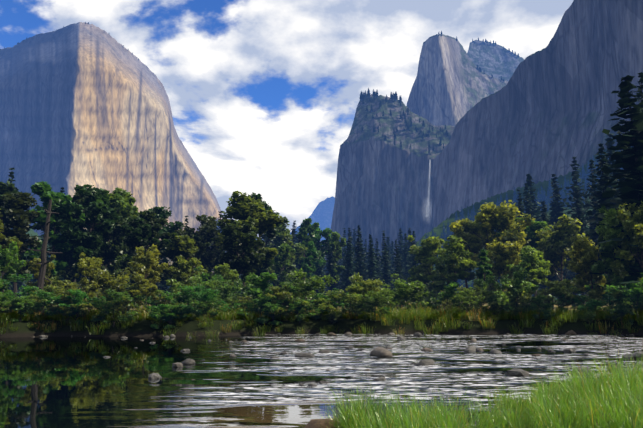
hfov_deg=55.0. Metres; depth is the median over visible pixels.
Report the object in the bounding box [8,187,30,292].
conifer
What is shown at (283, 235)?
tree
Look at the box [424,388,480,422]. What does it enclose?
sedge
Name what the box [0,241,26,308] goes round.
tree
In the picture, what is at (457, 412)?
sedge
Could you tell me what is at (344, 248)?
conifer
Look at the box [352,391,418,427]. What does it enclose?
sedge
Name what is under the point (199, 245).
tall tree
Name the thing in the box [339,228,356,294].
conifer
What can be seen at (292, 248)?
conifer
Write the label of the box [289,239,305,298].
conifer
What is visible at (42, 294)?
edge willow
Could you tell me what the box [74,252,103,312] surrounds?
tree
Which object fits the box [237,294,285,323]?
edge willow
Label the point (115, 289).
bank shrub
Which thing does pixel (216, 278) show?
bank shrub
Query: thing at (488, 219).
tree
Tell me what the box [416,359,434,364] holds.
rock
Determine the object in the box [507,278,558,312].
bank shrub
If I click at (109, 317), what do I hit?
bank sedge
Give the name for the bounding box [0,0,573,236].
sky
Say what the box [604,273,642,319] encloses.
bank willow
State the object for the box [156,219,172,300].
conifer
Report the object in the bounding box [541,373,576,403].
sedge
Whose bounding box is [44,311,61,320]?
bank sedge
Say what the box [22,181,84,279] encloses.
tree
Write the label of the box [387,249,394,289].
conifer
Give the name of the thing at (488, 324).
bank sedge
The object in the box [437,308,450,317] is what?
bank sedge
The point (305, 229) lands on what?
tree
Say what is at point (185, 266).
tree
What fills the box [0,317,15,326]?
bank sedge
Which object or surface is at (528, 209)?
conifer
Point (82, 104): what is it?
el capitan
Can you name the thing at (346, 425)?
sedge
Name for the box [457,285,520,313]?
bank willow
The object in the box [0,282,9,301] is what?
bank willow
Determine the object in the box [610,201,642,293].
tree
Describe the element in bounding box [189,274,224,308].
bank shrub
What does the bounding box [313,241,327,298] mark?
conifer
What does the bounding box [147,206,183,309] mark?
tree
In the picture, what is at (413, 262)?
conifer
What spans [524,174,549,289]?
conifer
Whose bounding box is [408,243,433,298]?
tree
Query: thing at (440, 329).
bank sedge
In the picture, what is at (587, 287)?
bank shrub
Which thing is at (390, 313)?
bank sedge
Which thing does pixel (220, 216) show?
conifer
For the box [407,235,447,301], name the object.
tree
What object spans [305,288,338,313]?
bank willow
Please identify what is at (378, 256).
conifer
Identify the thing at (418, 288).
bank willow
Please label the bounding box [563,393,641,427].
sedge
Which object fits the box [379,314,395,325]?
bank sedge
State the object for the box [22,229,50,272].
forest slope
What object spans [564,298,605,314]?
edge willow
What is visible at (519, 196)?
conifer
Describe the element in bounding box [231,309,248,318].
bank sedge
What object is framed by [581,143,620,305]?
conifer
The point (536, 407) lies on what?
clump
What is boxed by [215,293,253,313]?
bank willow
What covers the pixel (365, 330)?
bank sedge
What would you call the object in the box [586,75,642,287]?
conifer
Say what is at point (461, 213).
conifer
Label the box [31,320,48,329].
bank sedge
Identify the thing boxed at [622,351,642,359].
rock
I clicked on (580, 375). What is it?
sedge
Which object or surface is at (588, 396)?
clump
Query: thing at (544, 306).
bank willow
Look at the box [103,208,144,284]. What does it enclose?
tall tree
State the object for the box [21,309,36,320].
bank sedge
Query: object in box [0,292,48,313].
edge willow
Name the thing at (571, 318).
bank sedge
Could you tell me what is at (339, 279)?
conifer
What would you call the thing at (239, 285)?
bank shrub
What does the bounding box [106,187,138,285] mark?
tree
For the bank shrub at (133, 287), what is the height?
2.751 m
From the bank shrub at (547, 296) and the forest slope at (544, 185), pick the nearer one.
the bank shrub at (547, 296)
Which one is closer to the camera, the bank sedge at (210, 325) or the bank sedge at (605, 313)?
the bank sedge at (210, 325)
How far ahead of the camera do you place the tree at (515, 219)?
80.86 m
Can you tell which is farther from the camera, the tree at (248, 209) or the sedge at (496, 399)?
the tree at (248, 209)
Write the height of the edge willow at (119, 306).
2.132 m
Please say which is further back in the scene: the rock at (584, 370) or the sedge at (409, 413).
the rock at (584, 370)
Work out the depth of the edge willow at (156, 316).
36.95 m
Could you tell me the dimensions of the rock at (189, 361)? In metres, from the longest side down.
0.467 x 0.425 x 0.207 m
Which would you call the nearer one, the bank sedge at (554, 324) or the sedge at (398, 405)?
the sedge at (398, 405)
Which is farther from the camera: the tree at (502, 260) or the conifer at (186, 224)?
the conifer at (186, 224)
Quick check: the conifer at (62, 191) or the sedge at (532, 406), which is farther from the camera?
the conifer at (62, 191)
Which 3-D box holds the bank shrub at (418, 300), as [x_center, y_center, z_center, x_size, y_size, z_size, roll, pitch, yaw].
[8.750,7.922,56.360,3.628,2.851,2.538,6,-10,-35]
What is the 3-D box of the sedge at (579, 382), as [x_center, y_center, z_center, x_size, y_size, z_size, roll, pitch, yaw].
[4.241,2.682,9.859,1.221,0.939,1.465,-4,-9,26]
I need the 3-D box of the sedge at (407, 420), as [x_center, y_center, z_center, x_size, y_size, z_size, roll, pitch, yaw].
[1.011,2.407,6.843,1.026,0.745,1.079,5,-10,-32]
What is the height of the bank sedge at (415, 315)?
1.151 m
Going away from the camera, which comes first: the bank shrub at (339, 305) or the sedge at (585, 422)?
the sedge at (585, 422)
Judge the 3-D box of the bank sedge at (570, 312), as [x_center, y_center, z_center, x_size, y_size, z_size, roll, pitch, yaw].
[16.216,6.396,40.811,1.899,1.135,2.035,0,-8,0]
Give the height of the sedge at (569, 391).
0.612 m
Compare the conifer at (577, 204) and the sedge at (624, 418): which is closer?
the sedge at (624, 418)
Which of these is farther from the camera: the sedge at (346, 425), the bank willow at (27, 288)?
the bank willow at (27, 288)
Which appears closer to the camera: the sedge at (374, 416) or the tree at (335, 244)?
the sedge at (374, 416)
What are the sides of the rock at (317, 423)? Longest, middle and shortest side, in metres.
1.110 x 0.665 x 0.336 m
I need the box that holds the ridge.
[290,196,334,239]
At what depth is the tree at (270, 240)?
148.90 m
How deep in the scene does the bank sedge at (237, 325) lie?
38.31 m
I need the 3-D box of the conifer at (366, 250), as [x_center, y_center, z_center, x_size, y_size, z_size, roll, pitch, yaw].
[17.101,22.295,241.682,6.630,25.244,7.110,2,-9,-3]
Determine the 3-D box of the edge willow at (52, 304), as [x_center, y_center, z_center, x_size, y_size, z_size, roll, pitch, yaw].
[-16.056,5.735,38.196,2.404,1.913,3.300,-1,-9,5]
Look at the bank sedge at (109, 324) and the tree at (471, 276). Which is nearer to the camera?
the bank sedge at (109, 324)
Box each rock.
[148,373,161,378]
[172,362,182,366]
[182,358,195,363]
[295,352,314,357]
[304,418,340,427]
[317,381,329,383]
[318,350,329,352]
[370,347,392,356]
[373,377,385,380]
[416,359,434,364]
[421,348,432,350]
[464,346,475,351]
[488,349,501,353]
[506,368,528,376]
[563,348,575,351]
[565,330,576,334]
[573,366,591,375]
[607,365,623,370]
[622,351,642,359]
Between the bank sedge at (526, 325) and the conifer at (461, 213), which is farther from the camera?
the conifer at (461, 213)
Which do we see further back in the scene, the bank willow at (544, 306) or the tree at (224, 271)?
the tree at (224, 271)
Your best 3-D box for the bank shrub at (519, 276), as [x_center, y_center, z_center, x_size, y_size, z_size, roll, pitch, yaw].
[12.753,5.371,41.674,3.080,3.567,4.567,0,-8,-3]
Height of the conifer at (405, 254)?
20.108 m
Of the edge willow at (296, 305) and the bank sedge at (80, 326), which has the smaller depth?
the bank sedge at (80, 326)
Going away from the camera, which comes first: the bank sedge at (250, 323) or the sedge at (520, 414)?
the sedge at (520, 414)
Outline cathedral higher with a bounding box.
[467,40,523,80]
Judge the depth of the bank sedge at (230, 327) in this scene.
37.64 m
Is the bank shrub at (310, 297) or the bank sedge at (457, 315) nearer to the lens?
the bank sedge at (457, 315)
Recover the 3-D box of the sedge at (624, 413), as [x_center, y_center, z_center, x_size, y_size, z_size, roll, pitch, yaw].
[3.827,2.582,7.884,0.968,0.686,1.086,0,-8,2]
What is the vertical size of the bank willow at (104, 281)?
3.792 m
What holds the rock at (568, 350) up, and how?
in the river water
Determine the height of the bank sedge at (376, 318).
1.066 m
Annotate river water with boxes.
[0,334,642,427]
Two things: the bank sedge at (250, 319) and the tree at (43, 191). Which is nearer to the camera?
the bank sedge at (250, 319)
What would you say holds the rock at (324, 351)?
in the river water
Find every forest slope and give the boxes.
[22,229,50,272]
[404,149,632,300]
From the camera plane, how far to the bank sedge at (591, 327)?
39.19 m
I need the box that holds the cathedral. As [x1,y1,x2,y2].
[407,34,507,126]
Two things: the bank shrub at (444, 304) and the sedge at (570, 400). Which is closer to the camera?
the sedge at (570, 400)
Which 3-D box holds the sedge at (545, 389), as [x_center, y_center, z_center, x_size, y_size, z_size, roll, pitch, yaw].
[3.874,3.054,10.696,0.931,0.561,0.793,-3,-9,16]
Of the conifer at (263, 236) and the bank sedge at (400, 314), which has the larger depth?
the conifer at (263, 236)
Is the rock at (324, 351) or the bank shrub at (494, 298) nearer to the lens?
the rock at (324, 351)
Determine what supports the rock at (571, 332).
in the river water
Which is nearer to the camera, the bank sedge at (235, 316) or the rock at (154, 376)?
the rock at (154, 376)
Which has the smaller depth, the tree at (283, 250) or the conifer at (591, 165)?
the tree at (283, 250)
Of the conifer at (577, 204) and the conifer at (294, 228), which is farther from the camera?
the conifer at (294, 228)
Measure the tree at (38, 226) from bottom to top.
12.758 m
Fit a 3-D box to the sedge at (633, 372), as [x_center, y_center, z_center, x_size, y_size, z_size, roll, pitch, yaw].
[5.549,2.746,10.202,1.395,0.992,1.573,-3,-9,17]
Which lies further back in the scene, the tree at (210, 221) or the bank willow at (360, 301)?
the tree at (210, 221)
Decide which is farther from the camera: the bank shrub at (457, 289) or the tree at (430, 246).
the tree at (430, 246)
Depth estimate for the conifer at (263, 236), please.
119.40 m
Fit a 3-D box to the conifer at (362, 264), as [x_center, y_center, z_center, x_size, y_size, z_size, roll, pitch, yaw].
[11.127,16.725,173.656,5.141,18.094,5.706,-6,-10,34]
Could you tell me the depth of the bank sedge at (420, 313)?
40.52 m
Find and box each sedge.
[0,310,17,320]
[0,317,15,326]
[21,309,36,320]
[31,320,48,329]
[32,314,43,320]
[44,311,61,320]
[49,322,59,329]
[68,315,87,330]
[83,308,103,320]
[85,322,106,334]
[95,319,112,328]
[105,311,118,320]
[115,320,131,328]
[135,310,146,320]
[202,329,221,336]
[203,317,213,326]
[213,309,231,319]
[220,324,231,332]
[221,309,238,319]
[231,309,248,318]
[232,321,242,329]
[243,309,257,320]
[246,317,257,326]
[249,325,264,334]
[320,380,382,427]
[323,389,395,427]
[334,382,396,425]
[345,311,357,318]
[346,395,424,427]
[349,326,362,333]
[350,310,363,318]
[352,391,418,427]
[359,323,375,334]
[363,306,379,319]
[367,307,383,320]
[372,402,439,427]
[375,387,424,423]
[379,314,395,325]
[380,388,447,427]
[382,306,398,318]
[382,395,453,427]
[391,306,410,319]
[395,390,449,426]
[397,316,409,323]
[405,308,423,320]
[408,396,481,427]
[410,307,430,319]
[411,404,482,427]
[413,400,497,427]
[414,306,435,319]
[417,388,490,427]
[420,325,441,334]
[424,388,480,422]
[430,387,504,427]
[431,318,449,331]
[432,316,448,325]
[436,313,454,321]
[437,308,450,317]
[438,304,458,317]
[443,314,460,328]
[448,307,474,318]
[451,307,466,319]
[453,307,472,319]
[464,385,515,427]
[467,307,481,320]
[474,314,494,328]
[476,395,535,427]
[478,306,491,318]
[478,315,493,327]
[478,406,508,426]
[483,392,551,427]
[485,387,506,411]
[489,387,525,408]
[490,311,502,319]
[490,408,555,427]
[498,383,564,427]
[499,405,530,427]
[503,382,540,413]
[509,323,524,333]
[510,376,572,407]
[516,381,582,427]
[518,313,534,326]
[522,377,559,402]
[525,379,586,422]
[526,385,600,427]
[530,404,593,427]
[540,306,566,320]
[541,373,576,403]
[541,403,599,427]
[542,320,557,334]
[544,304,560,317]
[545,315,566,325]
[546,387,607,425]
[547,381,601,423]
[551,359,614,403]
[552,359,618,396]
[552,376,590,405]
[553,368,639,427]
[558,364,597,390]
[559,306,579,318]
[560,306,578,321]
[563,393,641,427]
[566,362,642,411]
[571,385,619,418]
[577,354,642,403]
[577,388,642,427]
[579,375,642,424]
[583,352,642,393]
[585,322,601,330]
[592,374,642,410]
[593,409,642,427]
[594,305,615,318]
[594,308,607,319]
[594,359,642,397]
[594,368,642,426]
[596,321,613,333]
[596,396,641,427]
[597,351,642,392]
[602,308,617,319]
[606,394,642,427]
[608,372,642,405]
[612,318,632,328]
[617,354,642,387]
[617,373,642,416]
[625,308,640,320]
[636,314,642,325]
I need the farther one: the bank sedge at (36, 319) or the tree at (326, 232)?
the tree at (326, 232)
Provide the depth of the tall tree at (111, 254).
59.90 m
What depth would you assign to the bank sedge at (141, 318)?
37.66 m
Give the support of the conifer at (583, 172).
on the forest slope at (544, 185)
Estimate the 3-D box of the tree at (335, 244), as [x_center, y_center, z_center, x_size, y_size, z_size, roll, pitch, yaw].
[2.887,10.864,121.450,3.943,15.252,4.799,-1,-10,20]
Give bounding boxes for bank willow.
[0,260,33,286]
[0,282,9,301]
[5,284,63,314]
[6,285,40,316]
[57,261,138,309]
[123,274,168,314]
[162,285,199,314]
[182,284,240,318]
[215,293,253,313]
[245,272,298,316]
[265,285,292,318]
[287,268,344,310]
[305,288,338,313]
[344,283,367,313]
[345,280,382,318]
[377,279,420,314]
[390,273,455,311]
[427,282,468,312]
[450,289,485,315]
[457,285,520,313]
[498,282,529,308]
[529,295,571,318]
[538,279,579,307]
[574,290,605,311]
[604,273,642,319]
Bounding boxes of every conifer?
[1,168,14,292]
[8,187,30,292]
[24,226,49,290]
[43,187,64,287]
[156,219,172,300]
[183,216,188,296]
[211,211,229,294]
[248,233,273,296]
[268,241,279,287]
[288,229,295,292]
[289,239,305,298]
[292,220,299,270]
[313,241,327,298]
[324,237,340,291]
[336,261,341,302]
[337,258,346,293]
[338,228,346,285]
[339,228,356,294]
[347,232,355,275]
[352,225,367,282]
[352,228,356,258]
[356,242,366,279]
[363,234,383,291]
[363,239,369,278]
[373,239,383,285]
[378,231,393,293]
[381,236,393,274]
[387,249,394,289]
[389,241,395,280]
[390,240,406,290]
[392,228,408,287]
[399,233,410,300]
[403,231,418,294]
[405,228,412,266]
[460,206,463,219]
[505,198,539,289]
[516,189,522,249]
[521,183,545,293]
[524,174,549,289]
[538,201,565,308]
[541,183,569,305]
[548,178,552,192]
[549,174,574,305]
[563,157,590,295]
[564,191,589,303]
[573,160,599,277]
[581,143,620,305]
[581,163,584,178]
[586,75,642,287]
[586,160,590,175]
[597,133,619,203]
[606,119,631,309]
[616,72,642,259]
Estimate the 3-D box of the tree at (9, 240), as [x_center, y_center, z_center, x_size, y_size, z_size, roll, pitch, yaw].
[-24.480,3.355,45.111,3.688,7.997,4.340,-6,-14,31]
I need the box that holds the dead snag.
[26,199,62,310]
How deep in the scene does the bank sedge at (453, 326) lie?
39.79 m
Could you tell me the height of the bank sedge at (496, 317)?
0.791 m
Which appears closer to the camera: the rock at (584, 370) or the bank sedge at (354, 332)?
the rock at (584, 370)
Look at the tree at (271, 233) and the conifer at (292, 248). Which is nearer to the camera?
the tree at (271, 233)
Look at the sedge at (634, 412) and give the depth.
7.33 m
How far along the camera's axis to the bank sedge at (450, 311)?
41.80 m
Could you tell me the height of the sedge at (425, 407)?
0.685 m
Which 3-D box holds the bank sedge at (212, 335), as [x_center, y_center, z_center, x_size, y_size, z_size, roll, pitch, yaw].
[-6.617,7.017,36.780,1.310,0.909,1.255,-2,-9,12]
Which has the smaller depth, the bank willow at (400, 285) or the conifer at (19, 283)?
the bank willow at (400, 285)
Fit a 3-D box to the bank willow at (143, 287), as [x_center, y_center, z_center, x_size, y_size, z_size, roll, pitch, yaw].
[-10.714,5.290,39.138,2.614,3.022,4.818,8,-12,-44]
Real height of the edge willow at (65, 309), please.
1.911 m
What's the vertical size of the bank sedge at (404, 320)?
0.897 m
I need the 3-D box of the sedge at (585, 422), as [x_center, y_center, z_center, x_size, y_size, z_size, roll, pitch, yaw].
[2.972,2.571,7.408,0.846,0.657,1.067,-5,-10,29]
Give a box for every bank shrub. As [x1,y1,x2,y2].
[35,270,90,305]
[48,280,79,309]
[84,279,129,310]
[125,282,145,309]
[142,295,158,307]
[154,279,184,304]
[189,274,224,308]
[194,267,244,300]
[218,285,246,309]
[222,272,256,309]
[235,296,251,308]
[279,281,308,310]
[305,294,326,312]
[308,299,344,307]
[335,293,351,310]
[350,272,389,313]
[383,283,426,313]
[410,292,429,310]
[436,286,469,309]
[437,299,450,308]
[453,286,486,312]
[469,279,488,305]
[485,267,538,312]
[486,291,510,315]
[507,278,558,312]
[535,290,557,308]
[557,294,589,313]
[569,274,612,309]
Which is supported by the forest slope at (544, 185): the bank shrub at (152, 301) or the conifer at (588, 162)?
the conifer at (588, 162)
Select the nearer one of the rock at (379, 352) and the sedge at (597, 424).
the sedge at (597, 424)
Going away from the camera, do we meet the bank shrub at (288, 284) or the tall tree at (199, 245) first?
the bank shrub at (288, 284)
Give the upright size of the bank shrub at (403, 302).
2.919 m
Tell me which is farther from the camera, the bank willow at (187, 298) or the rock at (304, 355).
the bank willow at (187, 298)
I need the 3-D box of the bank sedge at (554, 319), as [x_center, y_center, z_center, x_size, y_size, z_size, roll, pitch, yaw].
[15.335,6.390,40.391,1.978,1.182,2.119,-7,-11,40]
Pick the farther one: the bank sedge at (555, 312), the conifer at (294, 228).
the conifer at (294, 228)
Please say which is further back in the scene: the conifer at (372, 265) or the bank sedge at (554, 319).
the conifer at (372, 265)
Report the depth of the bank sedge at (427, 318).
40.51 m
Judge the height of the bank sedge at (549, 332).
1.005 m
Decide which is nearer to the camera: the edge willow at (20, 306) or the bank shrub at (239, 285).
the edge willow at (20, 306)
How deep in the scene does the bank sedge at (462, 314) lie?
40.43 m
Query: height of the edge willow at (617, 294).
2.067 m
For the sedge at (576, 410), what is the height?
0.787 m
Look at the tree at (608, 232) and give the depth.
43.13 m
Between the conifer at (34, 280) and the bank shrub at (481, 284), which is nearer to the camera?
the bank shrub at (481, 284)
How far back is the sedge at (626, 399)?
8.06 m
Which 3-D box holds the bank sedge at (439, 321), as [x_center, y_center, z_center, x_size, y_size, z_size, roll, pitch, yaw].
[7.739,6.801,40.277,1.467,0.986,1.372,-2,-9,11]
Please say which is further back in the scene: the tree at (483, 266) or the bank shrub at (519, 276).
the tree at (483, 266)
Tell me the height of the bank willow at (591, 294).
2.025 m
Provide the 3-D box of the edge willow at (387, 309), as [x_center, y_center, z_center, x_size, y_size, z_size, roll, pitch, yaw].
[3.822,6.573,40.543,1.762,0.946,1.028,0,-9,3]
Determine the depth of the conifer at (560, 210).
140.78 m
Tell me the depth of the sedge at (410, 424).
7.22 m
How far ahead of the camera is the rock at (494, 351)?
23.74 m
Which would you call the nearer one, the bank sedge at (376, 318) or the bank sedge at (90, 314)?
the bank sedge at (90, 314)
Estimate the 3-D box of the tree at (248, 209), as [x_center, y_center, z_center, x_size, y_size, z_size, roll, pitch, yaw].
[-8.322,3.982,64.925,6.768,13.225,7.966,7,-13,-37]
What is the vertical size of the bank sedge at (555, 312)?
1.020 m
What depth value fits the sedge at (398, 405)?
8.96 m
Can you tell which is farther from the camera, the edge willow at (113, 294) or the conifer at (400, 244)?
the conifer at (400, 244)
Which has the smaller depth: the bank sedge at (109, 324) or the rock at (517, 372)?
the rock at (517, 372)
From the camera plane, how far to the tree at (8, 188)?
61.70 m
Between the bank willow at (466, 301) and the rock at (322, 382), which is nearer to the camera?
the rock at (322, 382)
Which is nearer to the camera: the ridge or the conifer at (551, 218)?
the conifer at (551, 218)
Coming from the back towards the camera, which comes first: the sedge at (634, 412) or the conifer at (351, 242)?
the conifer at (351, 242)
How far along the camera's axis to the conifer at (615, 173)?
73.84 m
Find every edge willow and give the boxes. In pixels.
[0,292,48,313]
[3,296,43,321]
[25,289,61,317]
[32,291,75,318]
[46,289,107,322]
[47,295,90,323]
[85,288,146,326]
[103,290,148,323]
[146,304,188,328]
[148,304,193,328]
[171,304,206,319]
[181,294,221,317]
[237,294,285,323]
[258,298,292,324]
[272,292,308,316]
[282,294,329,323]
[303,298,334,319]
[318,284,363,315]
[319,311,342,326]
[346,284,394,321]
[366,307,392,319]
[476,301,508,318]
[541,310,557,322]
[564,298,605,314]
[595,298,636,327]
[604,290,633,314]
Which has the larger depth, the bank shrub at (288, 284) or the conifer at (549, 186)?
the conifer at (549, 186)
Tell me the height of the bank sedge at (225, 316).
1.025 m
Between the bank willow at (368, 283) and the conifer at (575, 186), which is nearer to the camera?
the bank willow at (368, 283)
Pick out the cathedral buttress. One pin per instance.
(382, 184)
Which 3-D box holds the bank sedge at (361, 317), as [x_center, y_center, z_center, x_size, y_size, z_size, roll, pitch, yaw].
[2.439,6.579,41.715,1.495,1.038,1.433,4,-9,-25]
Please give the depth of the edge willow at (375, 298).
40.17 m
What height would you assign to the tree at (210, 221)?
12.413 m
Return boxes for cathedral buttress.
[331,94,454,254]
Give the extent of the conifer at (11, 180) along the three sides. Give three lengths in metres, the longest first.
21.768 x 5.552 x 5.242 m
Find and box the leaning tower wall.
[432,0,642,227]
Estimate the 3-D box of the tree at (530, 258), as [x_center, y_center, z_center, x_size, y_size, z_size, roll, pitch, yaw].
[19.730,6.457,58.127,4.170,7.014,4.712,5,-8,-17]
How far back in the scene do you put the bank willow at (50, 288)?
38.95 m
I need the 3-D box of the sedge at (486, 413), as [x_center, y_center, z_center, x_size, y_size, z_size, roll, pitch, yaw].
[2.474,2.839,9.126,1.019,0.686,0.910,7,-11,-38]
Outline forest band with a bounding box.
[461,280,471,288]
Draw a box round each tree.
[0,180,36,271]
[0,191,40,297]
[0,209,22,250]
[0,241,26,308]
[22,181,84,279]
[25,255,57,292]
[31,223,85,289]
[47,184,119,309]
[48,192,89,282]
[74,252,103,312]
[86,207,128,296]
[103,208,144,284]
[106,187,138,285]
[120,216,169,310]
[125,210,177,307]
[130,244,167,308]
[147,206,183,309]
[158,235,198,302]
[166,229,204,275]
[169,258,207,302]
[182,214,219,274]
[185,235,210,290]
[189,224,224,281]
[207,263,238,292]
[211,191,284,308]
[218,222,265,300]
[231,192,288,298]
[255,267,274,282]
[264,233,274,273]
[268,221,307,276]
[271,243,295,287]
[294,218,321,280]
[300,241,318,309]
[305,222,331,290]
[327,231,346,283]
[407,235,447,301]
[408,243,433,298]
[427,235,478,300]
[449,200,535,306]
[452,218,481,287]
[475,249,492,289]
[481,217,535,276]
[485,240,523,295]
[505,245,552,302]
[521,220,549,296]
[531,214,596,305]
[567,236,606,299]
[590,206,641,317]
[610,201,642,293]
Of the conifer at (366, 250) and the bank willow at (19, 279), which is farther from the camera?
the conifer at (366, 250)
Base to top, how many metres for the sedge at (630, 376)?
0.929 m
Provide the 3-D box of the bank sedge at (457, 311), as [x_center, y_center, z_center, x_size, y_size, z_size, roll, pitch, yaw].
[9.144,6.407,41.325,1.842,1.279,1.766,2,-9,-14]
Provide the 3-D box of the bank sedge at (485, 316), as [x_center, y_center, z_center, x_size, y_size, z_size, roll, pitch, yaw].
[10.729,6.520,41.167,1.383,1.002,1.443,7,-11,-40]
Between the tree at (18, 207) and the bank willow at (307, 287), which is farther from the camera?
the tree at (18, 207)
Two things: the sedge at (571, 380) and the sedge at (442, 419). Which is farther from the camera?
the sedge at (571, 380)
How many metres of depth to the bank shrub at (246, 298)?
46.76 m
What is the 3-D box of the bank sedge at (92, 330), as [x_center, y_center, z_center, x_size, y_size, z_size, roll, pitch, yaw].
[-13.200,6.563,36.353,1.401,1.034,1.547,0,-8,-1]
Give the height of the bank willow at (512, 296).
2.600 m
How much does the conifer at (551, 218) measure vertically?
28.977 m
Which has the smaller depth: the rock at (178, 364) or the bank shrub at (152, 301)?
the rock at (178, 364)
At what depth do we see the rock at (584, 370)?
16.18 m
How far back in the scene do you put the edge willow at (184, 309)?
37.52 m
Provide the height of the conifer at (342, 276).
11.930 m
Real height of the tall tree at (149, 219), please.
9.421 m
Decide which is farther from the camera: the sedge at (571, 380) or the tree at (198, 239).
the tree at (198, 239)
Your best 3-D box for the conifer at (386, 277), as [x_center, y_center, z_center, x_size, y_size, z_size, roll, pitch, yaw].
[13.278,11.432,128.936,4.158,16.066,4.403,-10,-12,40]
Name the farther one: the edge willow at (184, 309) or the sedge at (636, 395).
the edge willow at (184, 309)
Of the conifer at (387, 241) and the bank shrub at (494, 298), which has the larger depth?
the conifer at (387, 241)
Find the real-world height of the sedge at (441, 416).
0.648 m
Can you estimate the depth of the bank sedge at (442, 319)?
40.26 m
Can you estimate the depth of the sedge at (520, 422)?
7.54 m
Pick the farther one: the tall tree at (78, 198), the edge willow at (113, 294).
the tall tree at (78, 198)
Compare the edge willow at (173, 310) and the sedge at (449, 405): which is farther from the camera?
the edge willow at (173, 310)
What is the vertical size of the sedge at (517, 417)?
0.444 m
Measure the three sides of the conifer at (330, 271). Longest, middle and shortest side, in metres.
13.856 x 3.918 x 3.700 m
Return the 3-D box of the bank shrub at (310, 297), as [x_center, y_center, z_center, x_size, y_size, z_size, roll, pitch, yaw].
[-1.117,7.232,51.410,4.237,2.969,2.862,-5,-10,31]
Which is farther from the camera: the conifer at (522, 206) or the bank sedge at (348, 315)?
the conifer at (522, 206)
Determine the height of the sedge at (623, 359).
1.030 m
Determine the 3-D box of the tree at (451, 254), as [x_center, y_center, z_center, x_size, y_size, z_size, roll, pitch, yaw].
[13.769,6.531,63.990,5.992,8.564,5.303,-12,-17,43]
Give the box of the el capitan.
[0,22,222,245]
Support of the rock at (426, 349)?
in the river water
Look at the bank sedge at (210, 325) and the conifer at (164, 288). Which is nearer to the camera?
the bank sedge at (210, 325)
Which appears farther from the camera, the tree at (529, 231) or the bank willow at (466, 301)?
the tree at (529, 231)
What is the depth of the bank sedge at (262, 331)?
38.76 m
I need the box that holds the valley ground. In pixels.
[0,239,642,427]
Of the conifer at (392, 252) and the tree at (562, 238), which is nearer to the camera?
the tree at (562, 238)
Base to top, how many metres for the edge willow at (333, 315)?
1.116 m
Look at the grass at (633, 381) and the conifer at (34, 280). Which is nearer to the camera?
the grass at (633, 381)
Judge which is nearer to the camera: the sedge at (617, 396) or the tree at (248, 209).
the sedge at (617, 396)
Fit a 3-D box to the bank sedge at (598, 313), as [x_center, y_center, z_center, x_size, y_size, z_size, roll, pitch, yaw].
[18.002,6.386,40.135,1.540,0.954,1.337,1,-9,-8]
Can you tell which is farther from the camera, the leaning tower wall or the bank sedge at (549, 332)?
the leaning tower wall
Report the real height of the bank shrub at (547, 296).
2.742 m
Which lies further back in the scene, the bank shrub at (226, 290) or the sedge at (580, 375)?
the bank shrub at (226, 290)
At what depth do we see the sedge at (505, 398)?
10.98 m
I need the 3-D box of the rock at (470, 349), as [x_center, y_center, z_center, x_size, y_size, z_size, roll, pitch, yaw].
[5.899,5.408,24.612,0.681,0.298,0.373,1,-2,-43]
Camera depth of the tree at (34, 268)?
46.24 m
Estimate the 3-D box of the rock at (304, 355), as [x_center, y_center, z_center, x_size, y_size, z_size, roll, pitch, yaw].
[-0.604,5.032,21.974,0.750,0.203,0.599,-1,-2,43]
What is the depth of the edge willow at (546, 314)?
40.25 m
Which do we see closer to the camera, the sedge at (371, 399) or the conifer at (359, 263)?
the sedge at (371, 399)

